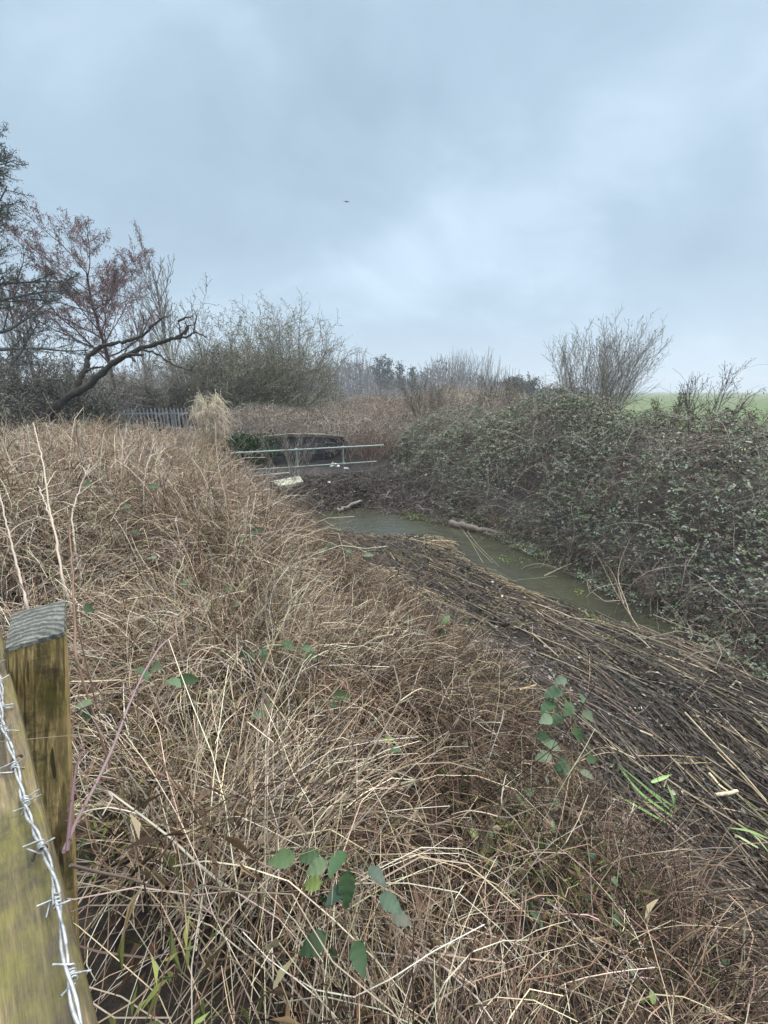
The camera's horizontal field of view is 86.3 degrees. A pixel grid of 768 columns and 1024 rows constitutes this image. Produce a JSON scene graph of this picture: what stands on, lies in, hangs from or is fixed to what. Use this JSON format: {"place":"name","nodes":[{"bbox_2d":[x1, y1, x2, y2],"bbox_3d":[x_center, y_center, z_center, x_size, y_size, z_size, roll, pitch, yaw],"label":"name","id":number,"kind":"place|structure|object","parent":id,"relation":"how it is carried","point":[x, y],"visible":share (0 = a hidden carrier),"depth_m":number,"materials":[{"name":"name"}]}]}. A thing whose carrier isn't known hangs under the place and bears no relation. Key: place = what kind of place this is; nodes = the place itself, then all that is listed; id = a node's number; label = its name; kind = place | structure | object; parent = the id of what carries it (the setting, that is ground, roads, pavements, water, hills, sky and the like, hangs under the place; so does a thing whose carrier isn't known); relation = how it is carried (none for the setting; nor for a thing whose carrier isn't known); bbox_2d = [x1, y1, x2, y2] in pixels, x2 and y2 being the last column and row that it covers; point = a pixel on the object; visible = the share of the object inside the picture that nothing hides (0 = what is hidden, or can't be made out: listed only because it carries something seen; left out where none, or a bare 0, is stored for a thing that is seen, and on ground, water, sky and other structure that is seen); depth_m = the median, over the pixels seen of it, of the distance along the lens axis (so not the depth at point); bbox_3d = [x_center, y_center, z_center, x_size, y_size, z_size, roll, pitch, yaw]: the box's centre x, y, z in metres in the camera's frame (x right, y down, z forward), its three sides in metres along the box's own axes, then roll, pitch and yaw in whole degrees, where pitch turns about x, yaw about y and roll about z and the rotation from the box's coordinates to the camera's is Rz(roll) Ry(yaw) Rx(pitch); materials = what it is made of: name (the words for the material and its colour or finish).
{"place":"outdoors","nodes":[
{"label":"outdoors","id":0,"kind":"place"},
{"bbox_2d":[0,393,767,1023],"bbox_3d":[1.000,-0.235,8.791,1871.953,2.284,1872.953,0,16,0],"label":"ground","id":1,"kind":"structure","parent":0,"point":[124,991],"depth_m":3.06,"materials":[{"name":"brown plant"}]},
{"bbox_2d":[0,238,42,370],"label":"birch tree","id":2,"kind":"object","parent":1,"relation":"on","point":[8,288],"visible":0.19,"depth_m":30.35,"materials":[{"name":"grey plant"}]},
{"bbox_2d":[0,283,46,373],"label":"bare tree","id":3,"kind":"object","parent":1,"relation":"on","point":[11,335],"visible":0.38,"depth_m":28.05,"materials":[{"name":"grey plant"}]},
{"bbox_2d":[0,357,48,438],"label":"thorn thicket","id":4,"kind":"object","parent":1,"relation":"on","point":[14,414],"visible":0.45,"depth_m":12.05,"materials":[{"name":"brown plant"}]},
{"bbox_2d":[0,495,50,609],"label":"dead stalk","id":5,"kind":"object","parent":1,"relation":"on","point":[18,571],"visible":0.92,"depth_m":1.92,"materials":[{"name":"plant"}]},
{"bbox_2d":[0,600,97,1023],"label":"timber fence","id":6,"kind":"object","parent":1,"relation":"on","point":[43,977],"visible":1,"depth_m":0.48,"materials":[{"name":"wood"}]},
{"bbox_2d":[65,745,85,851],"bbox_3d":[-0.626,0.570,0.827,0.017,0.082,0.184,-7,18,-23],"label":"bramble cane","id":7,"kind":"object","parent":6,"relation":"attached to","point":[69,829],"visible":1,"depth_m":0.80,"materials":[{"name":"brown plant"}]},
{"bbox_2d":[69,863,156,888],"bbox_3d":[-0.624,0.848,0.953,0.020,0.281,0.149,8,18,27],"label":"bramble cane","id":8,"kind":"object","parent":6,"relation":"attached to","point":[79,867],"visible":0.96,"depth_m":0.93,"materials":[{"name":"brown plant"}]},
{"bbox_2d":[62,633,176,852],"bbox_3d":[-0.704,0.564,1.126,0.056,0.105,0.701,-3,17,-9],"label":"bramble cane","id":9,"kind":"object","parent":6,"relation":"attached to","point":[92,791],"visible":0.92,"depth_m":1.05,"materials":[{"name":"brown plant"}]},
{"bbox_2d":[18,423,79,631],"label":"dead stalk","id":10,"kind":"object","parent":1,"relation":"on","point":[58,554],"visible":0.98,"depth_m":2.50,"materials":[{"name":"plant"}]},
{"bbox_2d":[0,122,100,381],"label":"larch tree","id":11,"kind":"object","parent":1,"relation":"on","point":[6,210],"visible":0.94,"depth_m":16.23,"materials":[{"name":"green plant"}]},
{"bbox_2d":[0,335,101,432],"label":"thorn thicket","id":12,"kind":"object","parent":1,"relation":"on","point":[19,379],"visible":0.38,"depth_m":12.58,"materials":[{"name":"brown plant"}]},
{"bbox_2d":[22,482,96,580],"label":"dead stalk","id":13,"kind":"object","parent":1,"relation":"on","point":[47,510],"visible":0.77,"depth_m":2.93,"materials":[{"name":"plant"}]},
{"bbox_2d":[0,334,152,437],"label":"thorn thicket","id":14,"kind":"object","parent":1,"relation":"on","point":[86,400],"visible":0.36,"depth_m":13.86,"materials":[{"name":"brown plant"}]},
{"bbox_2d":[54,462,101,587],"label":"dead stalk","id":15,"kind":"object","parent":1,"relation":"on","point":[74,506],"visible":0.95,"depth_m":2.95,"materials":[{"name":"plant"}]},
{"bbox_2d":[22,354,134,407],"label":"thorn thicket","id":16,"kind":"object","parent":1,"relation":"on","point":[64,373],"visible":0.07,"depth_m":20.94,"materials":[{"name":"brown plant"}]},
{"bbox_2d":[0,181,161,387],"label":"alder tree","id":17,"kind":"object","parent":1,"relation":"on","point":[112,282],"visible":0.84,"depth_m":20.26,"materials":[{"name":"brown plant"}]},
{"bbox_2d":[56,511,117,793],"bbox_3d":[-1.128,0.584,1.581,0.045,1.123,0.458,-11,20,-33],"label":"dead stalk","id":18,"kind":"object","parent":1,"relation":"on","point":[83,681],"visible":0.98,"depth_m":1.45,"materials":[{"name":"plant"}]},
{"bbox_2d":[66,601,111,766],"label":"bramble sprig","id":19,"kind":"object","parent":1,"relation":"on","point":[88,607],"visible":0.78,"depth_m":1.48,"materials":[{"name":"brown plant"}]},
{"bbox_2d":[71,685,136,714],"bbox_3d":[-0.853,0.568,1.250,0.018,0.131,0.277,0,16,2],"label":"bramble cane","id":20,"kind":"object","parent":1,"relation":"on","point":[101,701],"visible":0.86,"depth_m":1.24,"materials":[{"name":"brown plant"}]},
{"bbox_2d":[60,357,158,430],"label":"thorn thicket","id":21,"kind":"object","parent":1,"relation":"on","point":[123,387],"visible":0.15,"depth_m":18.59,"materials":[{"name":"brown plant"}]},
{"bbox_2d":[28,308,206,437],"bbox_3d":[-8.144,-4.327,12.638,5.535,4.187,1.737,0,16,0],"label":"dead tree","id":22,"kind":"object","parent":1,"relation":"on","point":[78,389],"visible":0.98,"depth_m":12.47,"materials":[{"name":"brown wood"}]},
{"bbox_2d":[82,481,157,548],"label":"bramble sprig","id":23,"kind":"object","parent":1,"relation":"on","point":[126,505],"visible":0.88,"depth_m":3.10,"materials":[{"name":"green plant"}]},
{"bbox_2d":[121,407,136,462],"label":"dead stalk","id":24,"kind":"object","parent":1,"relation":"on","point":[125,433],"visible":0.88,"depth_m":5.23,"materials":[{"name":"plant"}]},
{"bbox_2d":[72,660,198,820],"bbox_3d":[-0.853,0.831,1.440,0.429,0.780,0.116,1,16,3],"label":"bramble sprig","id":25,"kind":"object","parent":1,"relation":"on","point":[188,678],"visible":0.87,"depth_m":1.39,"materials":[{"name":"green plant"}]},
{"bbox_2d":[116,289,157,406],"bbox_3d":[-20.015,-13.041,33.708,2.923,9.391,2.007,8,18,25],"label":"bare tree","id":26,"kind":"object","parent":1,"relation":"on","point":[140,343],"visible":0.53,"depth_m":33.34,"materials":[{"name":"brown plant"}]},
{"bbox_2d":[105,355,202,429],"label":"thorn thicket","id":27,"kind":"object","parent":1,"relation":"on","point":[168,390],"visible":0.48,"depth_m":18.87,"materials":[{"name":"brown plant"}]},
{"bbox_2d":[131,250,184,384],"bbox_3d":[-15.875,-12.300,29.224,3.035,10.520,4.339,-14,21,-38],"label":"birch tree","id":28,"kind":"object","parent":1,"relation":"on","point":[163,323],"visible":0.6,"depth_m":28.02,"materials":[{"name":"brown plant"}]},
{"bbox_2d":[131,353,254,427],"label":"thorn thicket","id":29,"kind":"object","parent":1,"relation":"on","point":[209,389],"visible":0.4,"depth_m":19.06,"materials":[{"name":"brown plant"}]},
{"bbox_2d":[147,556,239,623],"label":"bramble sprig","id":30,"kind":"object","parent":1,"relation":"on","point":[186,581],"visible":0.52,"depth_m":2.60,"materials":[{"name":"green plant"}]},
{"bbox_2d":[106,407,283,431],"bbox_3d":[-8.458,-3.866,18.443,7.887,1.703,0.164,-3,17,-11],"label":"palisade fence","id":31,"kind":"object","parent":1,"relation":"on","point":[171,413],"visible":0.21,"depth_m":18.04,"materials":[{"name":"metal"}]},
{"bbox_2d":[176,376,241,482],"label":"dry grass clump","id":32,"kind":"object","parent":1,"relation":"on","point":[217,405],"visible":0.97,"depth_m":4.72,"materials":[{"name":"plant"}]},
{"bbox_2d":[132,272,324,426],"bbox_3d":[-8.109,-7.682,20.824,10.138,6.937,8.375,0,16,0],"label":"hawthorn bush","id":33,"kind":"object","parent":1,"relation":"on","point":[213,369],"visible":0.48,"depth_m":19.49,"materials":[{"name":"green plant"}]},
{"bbox_2d":[206,524,262,552],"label":"bramble sprig","id":34,"kind":"object","parent":1,"relation":"on","point":[258,531],"visible":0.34,"depth_m":3.43,"materials":[{"name":"green plant"}]},
{"bbox_2d":[200,641,319,704],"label":"bramble sprig","id":35,"kind":"object","parent":1,"relation":"on","point":[284,644],"visible":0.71,"depth_m":2.00,"materials":[{"name":"green plant"}]},
{"bbox_2d":[214,354,312,419],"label":"hawthorn bush","id":36,"kind":"object","parent":1,"relation":"on","point":[264,393],"visible":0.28,"depth_m":19.59,"materials":[{"name":"brown plant"}]},
{"bbox_2d":[255,467,289,481],"bbox_3d":[-3.063,-0.971,11.032,0.108,0.507,1.266,12,20,35],"label":"metal railing","id":37,"kind":"object","parent":1,"relation":"on","point":[272,474],"visible":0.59,"depth_m":10.97,"materials":[{"name":"grey metal"}]},
{"bbox_2d":[273,476,302,488],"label":"concrete slab","id":38,"kind":"structure","parent":1,"relation":"on","point":[298,479],"depth_m":11.28,"materials":[{"name":"beige concrete"}]},
{"bbox_2d":[253,416,324,478],"bbox_3d":[-2.775,-1.792,11.964,1.950,2.017,1.352,-7,18,-22],"label":"sapling","id":39,"kind":"object","parent":1,"relation":"on","point":[287,447],"visible":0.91,"depth_m":11.86,"materials":[{"name":"brown plant"}]},
{"bbox_2d":[239,433,345,463],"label":"brick wall","id":40,"kind":"structure","parent":1,"relation":"on","point":[319,455],"depth_m":14.13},
{"bbox_2d":[206,432,302,467],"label":"ivy","id":41,"kind":"object","parent":40,"relation":"attached to","point":[256,443],"visible":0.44,"depth_m":13.37,"materials":[{"name":"green plant"}]},
{"bbox_2d":[218,287,369,420],"bbox_3d":[-5.054,-7.804,20.958,8.931,6.941,6.480,9,19,28],"label":"hawthorn bush","id":42,"kind":"object","parent":1,"relation":"on","point":[314,372],"visible":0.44,"depth_m":20.37,"materials":[{"name":"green plant"}]},
{"bbox_2d":[211,444,383,475],"bbox_3d":[-2.365,-1.338,12.073,5.084,1.093,0.083,-7,18,-22],"label":"metal railing","id":43,"kind":"object","parent":1,"relation":"on","point":[297,449],"visible":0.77,"depth_m":12.04,"materials":[{"name":"grey metal"}]},
{"bbox_2d":[250,690,350,776],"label":"bramble sprig","id":44,"kind":"object","parent":1,"relation":"on","point":[341,693],"visible":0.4,"depth_m":1.73,"materials":[{"name":"green plant"}]},
{"bbox_2d":[50,347,599,397],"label":"treeline","id":45,"kind":"object","parent":1,"relation":"on","point":[357,380],"visible":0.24,"depth_m":119.53,"materials":[{"name":"grey plant"}]},
{"bbox_2d":[329,362,340,402],"bbox_3d":[-5.006,-12.292,40.164,1.800,4.504,0.319,0,16,0],"label":"utility pole","id":46,"kind":"object","parent":1,"relation":"on","point":[333,376],"visible":0.31,"depth_m":39.70,"materials":[{"name":"metal"}]},
{"bbox_2d":[268,844,410,1012],"bbox_3d":[-0.095,1.080,1.000,0.287,0.666,0.161,8,18,25],"label":"bramble sprig","id":47,"kind":"object","parent":1,"relation":"on","point":[343,889],"visible":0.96,"depth_m":0.94,"materials":[{"name":"green plant"}]},
{"bbox_2d":[319,542,372,557],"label":"bramble sprig","id":48,"kind":"object","parent":1,"relation":"on","point":[367,554],"visible":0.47,"depth_m":3.46,"materials":[{"name":"green plant"}]},
{"bbox_2d":[338,843,356,985],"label":"dead stalk","id":49,"kind":"object","parent":1,"relation":"on","point":[356,894],"visible":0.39,"depth_m":1.27,"materials":[{"name":"plant"}]},
{"bbox_2d":[318,536,395,574],"bbox_3d":[-0.438,0.518,5.079,1.278,0.381,0.098,5,17,17],"label":"bramble cane","id":50,"kind":"object","parent":1,"relation":"on","point":[360,546],"visible":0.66,"depth_m":5.04,"materials":[{"name":"brown plant"}]},
{"bbox_2d":[348,423,396,466],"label":"bare shrub","id":51,"kind":"object","parent":1,"relation":"on","point":[367,449],"visible":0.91,"depth_m":13.87,"materials":[{"name":"brown plant"}]},
{"bbox_2d":[1,448,750,1023],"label":"bramble leaves","id":52,"kind":"object","parent":1,"relation":"on","point":[615,922],"visible":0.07,"depth_m":1.73,"materials":[{"name":"green plant"}]},
{"bbox_2d":[209,367,546,461],"bbox_3d":[2.453,-6.570,23.891,19.613,4.461,22.043,0,16,0],"label":"scrub","id":53,"kind":"object","parent":1,"relation":"on","point":[375,413],"visible":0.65,"depth_m":16.29,"materials":[{"name":"brown plant"}]},
{"bbox_2d":[372,354,385,398],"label":"distant tree","id":54,"kind":"object","parent":1,"relation":"on","point":[379,373],"visible":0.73,"depth_m":89.94,"materials":[{"name":"grey plant"}]},
{"bbox_2d":[0,393,767,1023],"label":"dead grass","id":55,"kind":"structure","parent":1,"relation":"on","point":[290,579],"depth_m":1.70,"materials":[{"name":"plant"}]},
{"bbox_2d":[379,354,396,396],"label":"distant tree","id":56,"kind":"object","parent":1,"relation":"on","point":[389,362],"visible":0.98,"depth_m":86.90,"materials":[{"name":"grey plant"}]},
{"bbox_2d":[393,360,407,398],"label":"distant tree","id":57,"kind":"object","parent":1,"relation":"on","point":[400,381],"visible":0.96,"depth_m":94.84,"materials":[{"name":"grey plant"}]},
{"bbox_2d":[406,366,418,396],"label":"distant tree","id":58,"kind":"object","parent":1,"relation":"on","point":[411,374],"visible":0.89,"depth_m":92.91,"materials":[{"name":"grey plant"}]},
{"bbox_2d":[359,864,472,1023],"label":"bramble cane","id":59,"kind":"object","parent":1,"relation":"on","point":[430,978],"visible":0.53,"depth_m":1.13,"materials":[{"name":"brown plant"}]},
{"bbox_2d":[400,372,458,419],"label":"bare shrub","id":60,"kind":"object","parent":1,"relation":"on","point":[425,397],"visible":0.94,"depth_m":16.36,"materials":[{"name":"brown plant"}]},
{"bbox_2d":[404,616,468,656],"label":"bramble sprig","id":61,"kind":"object","parent":1,"relation":"on","point":[446,618],"visible":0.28,"depth_m":3.42,"materials":[{"name":"green plant"}]},
{"bbox_2d":[383,736,496,855],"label":"bramble sprig","id":62,"kind":"object","parent":1,"relation":"on","point":[397,749],"visible":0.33,"depth_m":1.65,"materials":[{"name":"green plant"}]},
{"bbox_2d":[257,458,649,615],"bbox_3d":[0.660,-0.538,10.778,11.094,1.320,6.012,10,19,32],"label":"driftwood heap","id":63,"kind":"object","parent":1,"relation":"on","point":[367,479],"visible":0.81,"depth_m":11.28,"materials":[{"name":"wood"}]},
{"bbox_2d":[470,373,522,408],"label":"bare shrub","id":64,"kind":"object","parent":1,"relation":"on","point":[507,388],"visible":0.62,"depth_m":16.51,"materials":[{"name":"brown plant"}]},
{"bbox_2d":[499,371,539,399],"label":"distant bush","id":65,"kind":"object","parent":1,"relation":"on","point":[525,383],"visible":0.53,"depth_m":70.61,"materials":[{"name":"grey plant"}]},
{"bbox_2d":[523,378,576,435],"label":"bare shrub","id":66,"kind":"object","parent":1,"relation":"on","point":[547,397],"visible":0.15,"depth_m":12.93,"materials":[{"name":"brown plant"}]},
{"bbox_2d":[536,688,574,837],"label":"dead stalk","id":67,"kind":"object","parent":1,"relation":"on","point":[572,762],"visible":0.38,"depth_m":2.25,"materials":[{"name":"plant"}]},
{"bbox_2d":[534,675,595,820],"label":"bramble sprig","id":68,"kind":"object","parent":1,"relation":"on","point":[554,719],"visible":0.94,"depth_m":2.08,"materials":[{"name":"green plant"}]},
{"bbox_2d":[365,364,767,686],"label":"bramble thicket","id":69,"kind":"object","parent":1,"relation":"on","point":[617,430],"visible":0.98,"depth_m":7.39,"materials":[{"name":"green plant"}]},
{"bbox_2d":[542,307,672,442],"bbox_3d":[6.165,-3.865,11.612,3.583,3.734,3.315,0,16,0],"label":"bare bush","id":70,"kind":"object","parent":1,"relation":"on","point":[621,363],"visible":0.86,"depth_m":11.27,"materials":[{"name":"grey plant"}]},
{"bbox_2d":[592,533,639,630],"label":"branch","id":71,"kind":"object","parent":1,"relation":"on","point":[627,608],"visible":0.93,"depth_m":5.90,"materials":[{"name":"brown wood"}]},
{"bbox_2d":[595,610,646,634],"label":"branch","id":72,"kind":"object","parent":1,"relation":"on","point":[604,615],"visible":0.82,"depth_m":5.44,"materials":[{"name":"brown wood"}]},
{"bbox_2d":[611,761,677,821],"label":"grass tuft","id":73,"kind":"object","parent":1,"relation":"on","point":[657,796],"visible":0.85,"depth_m":2.68,"materials":[{"name":"green plant"}]},
{"bbox_2d":[630,636,668,639],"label":"branch","id":74,"kind":"object","parent":1,"relation":"on","point":[652,637],"visible":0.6,"depth_m":4.94,"materials":[{"name":"wood"}]},
{"bbox_2d":[645,384,711,446],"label":"bare shrub","id":75,"kind":"object","parent":1,"relation":"on","point":[678,404],"visible":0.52,"depth_m":10.03,"materials":[{"name":"brown plant"}]},
{"bbox_2d":[640,614,735,668],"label":"branch","id":76,"kind":"object","parent":1,"relation":"on","point":[716,642],"visible":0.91,"depth_m":4.75,"materials":[{"name":"brown wood"}]},
{"bbox_2d":[678,358,764,453],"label":"bare bush","id":77,"kind":"object","parent":1,"relation":"on","point":[695,388],"visible":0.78,"depth_m":9.02,"materials":[{"name":"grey plant"}]},
{"bbox_2d":[702,402,767,458],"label":"bare shrub","id":78,"kind":"object","parent":1,"relation":"on","point":[751,420],"visible":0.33,"depth_m":8.47,"materials":[{"name":"brown plant"}]},
{"bbox_2d":[726,823,767,850],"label":"grass tuft","id":79,"kind":"object","parent":1,"relation":"on","point":[750,831],"visible":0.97,"depth_m":2.55,"materials":[{"name":"green plant"}]},
{"bbox_2d":[0,0,767,391],"label":"sky","id":80,"kind":"structure","parent":0,"point":[513,175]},
{"bbox_2d":[314,508,684,635],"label":"water","id":81,"kind":"structure","parent":0,"point":[557,584],"depth_m":7.49,"materials":[{"name":"green liquid"}]},
{"bbox_2d":[336,500,361,512],"bbox_3d":[-0.894,-0.160,10.820,0.123,0.192,0.918,15,22,41],"label":"log","id":82,"kind":"object","parent":81,"relation":"on","point":[351,504],"visible":0.98,"depth_m":10.76,"materials":[{"name":"wood"}]},
{"bbox_2d":[460,528,492,561],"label":"branch","id":83,"kind":"object","parent":81,"relation":"on","point":[477,544],"visible":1,"depth_m":7.56,"materials":[{"name":"brown wood"}]},
{"bbox_2d":[448,519,505,534],"bbox_3d":[2.057,0.375,9.166,1.338,0.218,0.258,12,20,35],"label":"log","id":84,"kind":"object","parent":81,"relation":"in","point":[461,525],"visible":0.77,"depth_m":9.14,"materials":[{"name":"wood"}]},
{"bbox_2d":[261,471,767,1022],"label":"flattened reeds","id":85,"kind":"object","parent":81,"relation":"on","point":[719,763],"visible":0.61,"depth_m":3.80,"materials":[{"name":"brown plant"}]},
{"bbox_2d":[598,615,687,661],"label":"branch","id":86,"kind":"object","parent":85,"relation":"on","point":[641,638],"visible":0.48,"depth_m":4.91,"materials":[{"name":"brown wood"}]},
{"bbox_2d":[651,774,671,782],"bbox_3d":[1.962,1.880,2.893,0.193,0.008,0.022,-5,17,-17],"label":"leaf blade","id":87,"kind":"object","parent":85,"relation":"on","point":[660,778],"visible":0.95,"depth_m":2.89,"materials":[{"name":"green plant"}]},
{"bbox_2d":[659,653,716,673],"bbox_3d":[3.296,1.645,4.455,0.513,0.028,0.026,13,21,38],"label":"reed cane","id":88,"kind":"object","parent":85,"relation":"on","point":[689,663],"visible":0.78,"depth_m":4.43,"materials":[{"name":"beige plant"}]},
{"bbox_2d":[708,772,727,790],"bbox_3d":[2.454,1.988,3.001,0.032,0.046,0.155,-6,18,-21],"label":"reed cane","id":89,"kind":"object","parent":85,"relation":"on","point":[715,780],"visible":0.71,"depth_m":3.01,"materials":[{"name":"beige plant"}]},
{"bbox_2d":[714,789,738,796],"bbox_3d":[2.436,1.999,2.912,0.182,0.027,0.028,-3,17,-9],"label":"reed cane","id":90,"kind":"object","parent":85,"relation":"on","point":[727,793],"visible":1,"depth_m":2.90,"materials":[{"name":"beige plant"}]},
{"bbox_2d":[544,563,571,575],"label":"branch","id":91,"kind":"object","parent":81,"relation":"on","point":[557,569],"visible":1,"depth_m":6.89,"materials":[{"name":"beige wood"}]},
{"bbox_2d":[397,509,736,672],"bbox_3d":[1.975,0.979,7.105,2.796,0.335,7.867,-4,17,-12],"label":"water weed","id":92,"kind":"object","parent":81,"relation":"on","point":[544,554],"visible":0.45,"depth_m":5.80,"materials":[{"name":"green plant"}]},
{"bbox_2d":[550,392,767,446],"bbox_3d":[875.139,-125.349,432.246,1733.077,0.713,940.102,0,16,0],"label":"field","id":93,"kind":"structure","parent":0,"point":[665,397],"depth_m":60.66,"materials":[{"name":"green plant"}]}
]}

